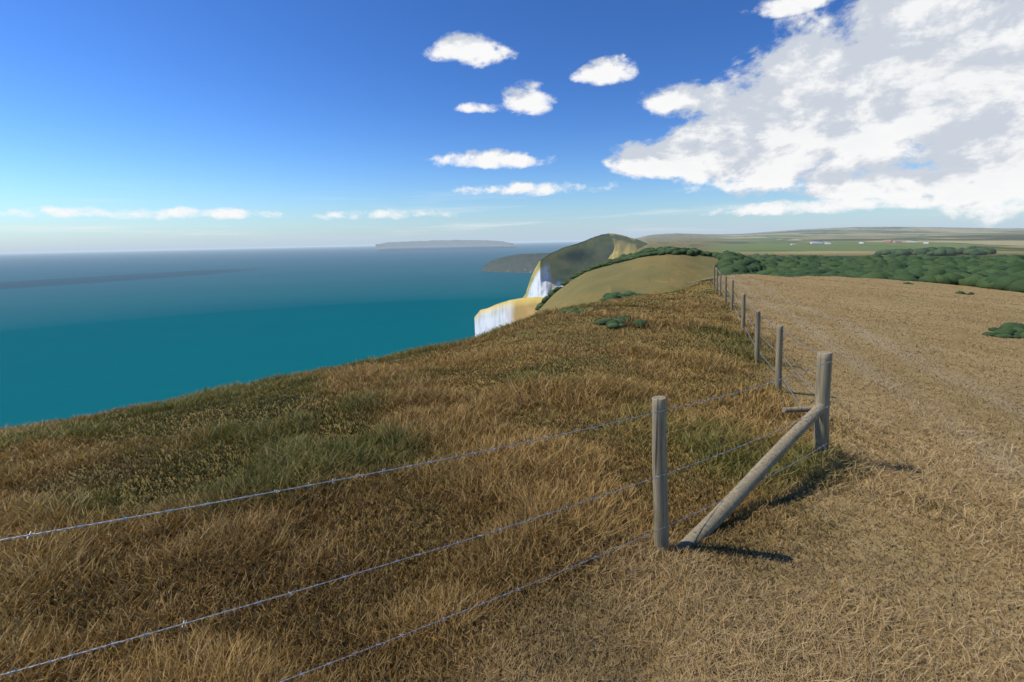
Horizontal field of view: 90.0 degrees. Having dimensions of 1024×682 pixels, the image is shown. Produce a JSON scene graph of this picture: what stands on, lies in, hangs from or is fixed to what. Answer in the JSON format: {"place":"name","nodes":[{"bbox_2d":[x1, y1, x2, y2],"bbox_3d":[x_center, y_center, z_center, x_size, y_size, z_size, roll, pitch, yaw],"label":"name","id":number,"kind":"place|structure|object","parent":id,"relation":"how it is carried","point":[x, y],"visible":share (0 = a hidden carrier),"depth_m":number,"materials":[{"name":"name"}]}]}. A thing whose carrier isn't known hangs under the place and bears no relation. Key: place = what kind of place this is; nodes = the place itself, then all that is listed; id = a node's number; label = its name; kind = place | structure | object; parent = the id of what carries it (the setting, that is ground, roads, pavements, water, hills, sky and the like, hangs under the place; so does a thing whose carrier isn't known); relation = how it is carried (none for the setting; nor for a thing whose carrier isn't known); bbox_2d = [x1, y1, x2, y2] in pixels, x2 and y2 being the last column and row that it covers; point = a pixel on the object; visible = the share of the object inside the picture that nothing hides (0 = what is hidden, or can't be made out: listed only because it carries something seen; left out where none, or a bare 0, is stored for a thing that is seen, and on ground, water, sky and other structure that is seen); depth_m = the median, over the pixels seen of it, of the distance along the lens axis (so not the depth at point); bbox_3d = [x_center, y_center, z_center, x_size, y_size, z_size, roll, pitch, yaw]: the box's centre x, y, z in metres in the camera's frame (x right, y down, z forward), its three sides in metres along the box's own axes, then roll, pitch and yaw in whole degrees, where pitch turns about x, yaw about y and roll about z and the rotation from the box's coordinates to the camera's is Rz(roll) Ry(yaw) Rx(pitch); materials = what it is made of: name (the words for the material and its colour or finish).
{"place":"outdoors","nodes":[
{"label":"outdoors","id":0,"kind":"place"},
{"bbox_2d":[0,240,584,430],"bbox_3d":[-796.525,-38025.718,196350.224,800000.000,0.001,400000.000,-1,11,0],"label":"sea","id":1,"kind":"structure","parent":0,"point":[87,332],"depth_m":1032.75,"materials":[{"name":"liquid"}]},
{"bbox_2d":[375,240,513,248],"bbox_3d":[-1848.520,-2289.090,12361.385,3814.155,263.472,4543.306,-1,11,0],"label":"portland island","id":2,"kind":"object","parent":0,"point":[440,243],"visible":0.98,"depth_m":10619.95,"materials":[{"name":"grey stone"}]},
{"bbox_2d":[474,297,543,335],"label":"chalk cliff","id":3,"kind":"structure","parent":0,"point":[502,313],"depth_m":434.55,"materials":[{"name":"white stone"}]},
{"bbox_2d":[0,227,1023,681],"bbox_3d":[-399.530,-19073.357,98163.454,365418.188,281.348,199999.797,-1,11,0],"label":"ground","id":4,"kind":"structure","parent":0,"point":[656,273],"depth_m":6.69,"materials":[{"name":"brown plant"}]},
{"bbox_2d":[0,267,830,681],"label":"barbed wire","id":5,"kind":"object","parent":4,"relation":"on","point":[422,553],"visible":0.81,"depth_m":2.28,"materials":[{"name":"grey metal"}]},
{"bbox_2d":[652,395,668,556],"bbox_3d":[0.990,1.030,3.409,0.153,1.362,0.104,2,11,15],"label":"fence post","id":6,"kind":"object","parent":4,"relation":"on","point":[659,468],"visible":0.73,"depth_m":3.34,"materials":[{"name":"grey wood"}]},
{"bbox_2d":[713,266,714,285],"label":"fence post","id":7,"kind":"object","parent":4,"relation":"on","point":[713,275],"visible":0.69,"depth_m":32.37,"materials":[{"name":"grey wood"}]},
{"bbox_2d":[716,269,717,290],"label":"fence post","id":8,"kind":"object","parent":4,"relation":"on","point":[716,279],"visible":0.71,"depth_m":29.80,"materials":[{"name":"grey wood"}]},
{"bbox_2d":[719,272,721,295],"bbox_3d":[10.445,-2.738,25.664,0.137,1.446,0.096,3,12,20],"label":"fence post","id":9,"kind":"object","parent":4,"relation":"on","point":[720,284],"visible":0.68,"depth_m":25.63,"materials":[{"name":"grey wood"}]},
{"bbox_2d":[724,276,726,301],"bbox_3d":[9.073,-2.066,21.755,0.138,1.375,0.094,3,12,23],"label":"fence post","id":10,"kind":"object","parent":4,"relation":"on","point":[725,290],"visible":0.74,"depth_m":21.71,"materials":[{"name":"grey wood"}]},
{"bbox_2d":[730,280,733,310],"bbox_3d":[7.653,-1.467,17.798,0.143,1.305,0.096,4,12,25],"label":"fence post","id":11,"kind":"object","parent":4,"relation":"on","point":[732,293],"visible":0.69,"depth_m":17.73,"materials":[{"name":"grey wood"}]},
{"bbox_2d":[741,294,745,331],"bbox_3d":[5.717,-0.537,12.658,0.145,1.250,0.096,4,12,26],"label":"fence post","id":12,"kind":"object","parent":4,"relation":"on","point":[743,311],"visible":0.62,"depth_m":12.59,"materials":[{"name":"grey wood"}]},
{"bbox_2d":[676,403,825,550],"bbox_3d":[2.094,1.044,4.248,2.552,0.531,0.111,-11,15,-40],"label":"fence brace","id":13,"kind":"object","parent":4,"relation":"on","point":[722,511],"visible":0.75,"depth_m":4.02,"materials":[{"name":"grey wood"}]},
{"bbox_2d":[754,311,760,362],"bbox_3d":[4.535,0.049,9.459,0.145,1.210,0.099,5,12,27],"label":"fence post","id":14,"kind":"object","parent":4,"relation":"on","point":[757,334],"visible":0.69,"depth_m":9.41,"materials":[{"name":"grey wood"}]},
{"bbox_2d":[775,325,782,390],"bbox_3d":[3.944,0.380,7.564,0.145,1.229,0.098,4,12,25],"label":"fence post","id":15,"kind":"object","parent":4,"relation":"on","point":[779,353],"visible":0.69,"depth_m":7.51,"materials":[{"name":"grey wood"}]},
{"bbox_2d":[535,246,1023,338],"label":"scrub bushes","id":16,"kind":"object","parent":4,"relation":"on","point":[1005,272],"visible":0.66,"depth_m":143.31,"materials":[{"name":"green plant"}]},
{"bbox_2d":[813,351,832,461],"bbox_3d":[3.081,0.793,5.089,0.190,1.394,0.144,6,13,31],"label":"fence post","id":17,"kind":"object","parent":4,"relation":"on","point":[822,396],"visible":0.57,"depth_m":5.00,"materials":[{"name":"grey wood"}]},
{"bbox_2d":[782,406,813,412],"bbox_3d":[2.852,0.677,5.052,0.361,0.062,0.061,-2,11,-5],"label":"wooden rail","id":18,"kind":"object","parent":17,"relation":"attached to","point":[796,409],"visible":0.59,"depth_m":5.03,"materials":[{"name":"grey wood"}]},
{"bbox_2d":[791,240,928,244],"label":"distant buildings","id":19,"kind":"structure","parent":4,"relation":"on","point":[821,242],"depth_m":848.79,"materials":[{"name":"white"}]},
{"bbox_2d":[0,0,1023,251],"label":"sky","id":20,"kind":"structure","parent":0,"point":[125,124],"materials":[{"name":"blue"}]},
{"bbox_2d":[480,253,549,272],"bbox_3d":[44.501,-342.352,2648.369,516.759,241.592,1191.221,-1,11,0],"label":"headland","id":21,"kind":"structure","parent":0,"point":[522,263],"depth_m":2253.53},
{"bbox_2d":[523,233,646,297],"bbox_3d":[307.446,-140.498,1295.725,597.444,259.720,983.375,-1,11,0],"label":"chalk cliff headland","id":22,"kind":"structure","parent":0,"point":[553,270],"depth_m":1028.11,"materials":[{"name":"green plant"}]}
]}

